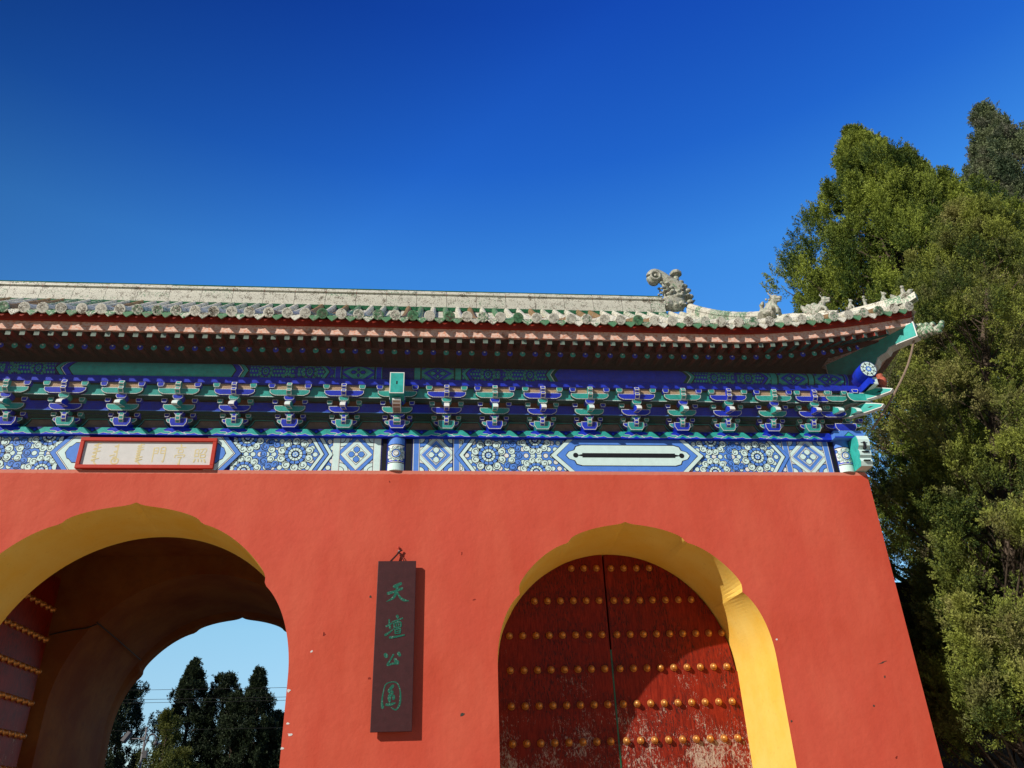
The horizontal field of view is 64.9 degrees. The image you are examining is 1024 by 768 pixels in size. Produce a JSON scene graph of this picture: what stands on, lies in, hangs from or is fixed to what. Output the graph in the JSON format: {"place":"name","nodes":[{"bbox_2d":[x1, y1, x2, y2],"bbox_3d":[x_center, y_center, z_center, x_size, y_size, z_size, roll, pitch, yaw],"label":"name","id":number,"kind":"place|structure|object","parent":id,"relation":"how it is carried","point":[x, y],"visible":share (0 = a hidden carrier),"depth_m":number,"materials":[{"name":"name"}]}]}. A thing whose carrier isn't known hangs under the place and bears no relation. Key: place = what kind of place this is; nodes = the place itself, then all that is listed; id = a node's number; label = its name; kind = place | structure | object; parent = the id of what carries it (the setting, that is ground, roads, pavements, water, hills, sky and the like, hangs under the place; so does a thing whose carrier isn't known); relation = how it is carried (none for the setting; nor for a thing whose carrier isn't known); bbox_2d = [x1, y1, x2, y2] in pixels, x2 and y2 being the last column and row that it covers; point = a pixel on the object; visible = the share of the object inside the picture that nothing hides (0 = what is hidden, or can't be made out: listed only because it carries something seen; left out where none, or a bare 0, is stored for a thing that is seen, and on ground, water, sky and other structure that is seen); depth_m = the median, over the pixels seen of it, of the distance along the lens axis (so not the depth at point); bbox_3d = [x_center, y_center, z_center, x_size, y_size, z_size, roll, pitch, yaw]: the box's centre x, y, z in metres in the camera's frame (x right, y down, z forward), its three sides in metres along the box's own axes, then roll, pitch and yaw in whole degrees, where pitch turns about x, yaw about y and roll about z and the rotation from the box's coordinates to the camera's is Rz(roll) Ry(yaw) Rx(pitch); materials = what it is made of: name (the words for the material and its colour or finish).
{"place":"outdoors","nodes":[
{"label":"outdoors","id":0,"kind":"place"},
{"bbox_2d":[0,0,1023,767],"label":"sky","id":1,"kind":"structure","parent":0,"point":[517,146],"materials":[{"name":"blue"}]},
{"label":"ground","id":2,"kind":"structure","parent":0,"visible":0},
{"bbox_2d":[104,680,159,767],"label":"conifer","id":3,"kind":"object","parent":2,"relation":"on","point":[131,710],"visible":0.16,"depth_m":44.64,"materials":[{"name":"green plant"}]},
{"bbox_2d":[121,727,160,767],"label":"camera pole","id":4,"kind":"object","parent":2,"relation":"on","point":[126,737],"visible":1,"depth_m":23.03,"materials":[{"name":"grey metal"}]},
{"bbox_2d":[134,707,185,767],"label":"juniper bush","id":5,"kind":"object","parent":2,"relation":"on","point":[168,722],"visible":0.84,"depth_m":42.55,"materials":[{"name":"green plant"}]},
{"bbox_2d":[150,745,208,767],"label":"juniper bush","id":6,"kind":"object","parent":2,"relation":"on","point":[172,759],"visible":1,"depth_m":40.88,"materials":[{"name":"green plant"}]},
{"bbox_2d":[148,656,217,767],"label":"conifer","id":7,"kind":"object","parent":2,"relation":"on","point":[194,681],"visible":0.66,"depth_m":46.86,"materials":[{"name":"green plant"}]},
{"bbox_2d":[190,670,247,767],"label":"conifer","id":8,"kind":"object","parent":2,"relation":"on","point":[229,679],"visible":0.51,"depth_m":47.09,"materials":[{"name":"green plant"}]},
{"bbox_2d":[202,690,254,767],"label":"conifer","id":9,"kind":"object","parent":2,"relation":"on","point":[226,719],"visible":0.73,"depth_m":45.82,"materials":[{"name":"green plant"}]},
{"bbox_2d":[218,664,281,767],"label":"conifer","id":10,"kind":"object","parent":2,"relation":"on","point":[265,725],"visible":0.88,"depth_m":46.47,"materials":[{"name":"green plant"}]},
{"bbox_2d":[244,709,284,767],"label":"conifer","id":11,"kind":"object","parent":2,"relation":"on","point":[275,751],"visible":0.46,"depth_m":46.20,"materials":[{"name":"green plant"}]},
{"bbox_2d":[0,269,943,767],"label":"gatehouse","id":12,"kind":"object","parent":2,"relation":"on","point":[630,531],"visible":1,"depth_m":12.92,"materials":[{"name":"red paint"}]},
{"bbox_2d":[0,575,60,767],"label":"door leaf","id":13,"kind":"structure","parent":12,"relation":"in","point":[24,632],"depth_m":14.04,"materials":[{"name":"red paint"}]},
{"bbox_2d":[74,437,217,469],"bbox_3d":[-5.684,1.086,12.553,2.060,0.518,0.075,1,-29,-5],"label":"name plaque","id":14,"kind":"object","parent":12,"relation":"attached to","point":[113,453],"visible":1,"depth_m":12.54,"materials":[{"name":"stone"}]},
{"bbox_2d":[370,546,415,732],"bbox_3d":[-1.683,3.589,11.551,0.560,2.602,0.136,1,-29,-5],"label":"hanging sign","id":15,"kind":"object","parent":12,"relation":"hanging from","point":[392,692],"visible":1,"depth_m":11.40,"materials":[{"name":"black wood"}]},
{"bbox_2d":[498,555,619,767],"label":"door leaf","id":16,"kind":"structure","parent":12,"relation":"in","point":[556,693],"depth_m":12.92,"materials":[{"name":"red paint"}]},
{"bbox_2d":[602,555,752,767],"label":"door leaf","id":17,"kind":"structure","parent":12,"relation":"in","point":[678,698],"depth_m":13.10,"materials":[{"name":"red paint"}]},
{"bbox_2d":[759,121,1023,581],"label":"cypress tree","id":18,"kind":"object","parent":2,"relation":"on","point":[877,182],"visible":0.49,"depth_m":23.98,"materials":[{"name":"green plant"}]},
{"bbox_2d":[866,405,998,578],"bbox_3d":[10.821,5.538,18.846,4.516,10.975,4.431,20,-36,-35],"label":"cypress tree","id":19,"kind":"object","parent":2,"relation":"on","point":[882,440],"visible":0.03,"depth_m":19.86,"materials":[{"name":"green plant"}]},
{"bbox_2d":[858,165,1017,578],"bbox_3d":[15.054,1.731,24.451,8.467,22.751,8.264,1,-29,-5],"label":"cypress tree","id":20,"kind":"object","parent":2,"relation":"on","point":[903,460],"visible":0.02,"depth_m":25.10,"materials":[{"name":"green plant"}]},
{"bbox_2d":[866,191,1023,767],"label":"cypress tree","id":21,"kind":"object","parent":2,"relation":"on","point":[969,694],"visible":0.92,"depth_m":14.53,"materials":[{"name":"green plant"}]},
{"bbox_2d":[884,195,1023,580],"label":"cypress tree","id":22,"kind":"object","parent":2,"relation":"on","point":[1017,204],"visible":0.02,"depth_m":21.23,"materials":[{"name":"green plant"}]},
{"bbox_2d":[895,581,1023,767],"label":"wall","id":23,"kind":"structure","parent":2,"relation":"on","point":[903,599],"depth_m":14.87,"materials":[{"name":"green plant"}]},
{"bbox_2d":[959,97,1023,206],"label":"juniper tree","id":24,"kind":"object","parent":2,"relation":"on","point":[995,150],"visible":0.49,"depth_m":34.63,"materials":[{"name":"green plant"}]},
{"bbox_3d":[-47.945,16.382,32.602,0.266,8.600,3.400,1,-29,-5],"label":"utility pole","id":25,"kind":"object","parent":2,"relation":"on","visible":0},
{"bbox_2d":[127,697,270,699],"bbox_3d":[-13.333,14.664,38.707,70.001,0.856,0.018,1,-29,-5],"label":"overhead wire","id":26,"kind":"object","parent":25,"relation":"attached to","point":[196,698],"visible":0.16,"depth_m":38.38,"materials":[{"name":"black metal"}]},
{"bbox_2d":[118,727,282,730],"bbox_3d":[-13.020,14.647,35.315,70.000,0.963,0.013,1,-29,-5],"label":"overhead wire","id":27,"kind":"object","parent":25,"relation":"attached to","point":[186,729],"visible":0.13,"depth_m":35.00,"materials":[{"name":"black metal"}]},
{"bbox_2d":[149,700,284,702],"bbox_3d":[-13.329,14.788,38.639,70.001,0.873,0.018,1,-29,-5],"label":"overhead wire","id":28,"kind":"object","parent":25,"relation":"attached to","point":[213,701],"visible":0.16,"depth_m":38.38,"materials":[{"name":"black metal"}]},
{"bbox_2d":[161,687,286,689],"bbox_3d":[-13.347,14.294,38.908,70.001,0.840,0.018,1,-29,-5],"label":"overhead wire","id":29,"kind":"object","parent":25,"relation":"attached to","point":[224,688],"visible":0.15,"depth_m":38.68,"materials":[{"name":"black metal"}]}
]}

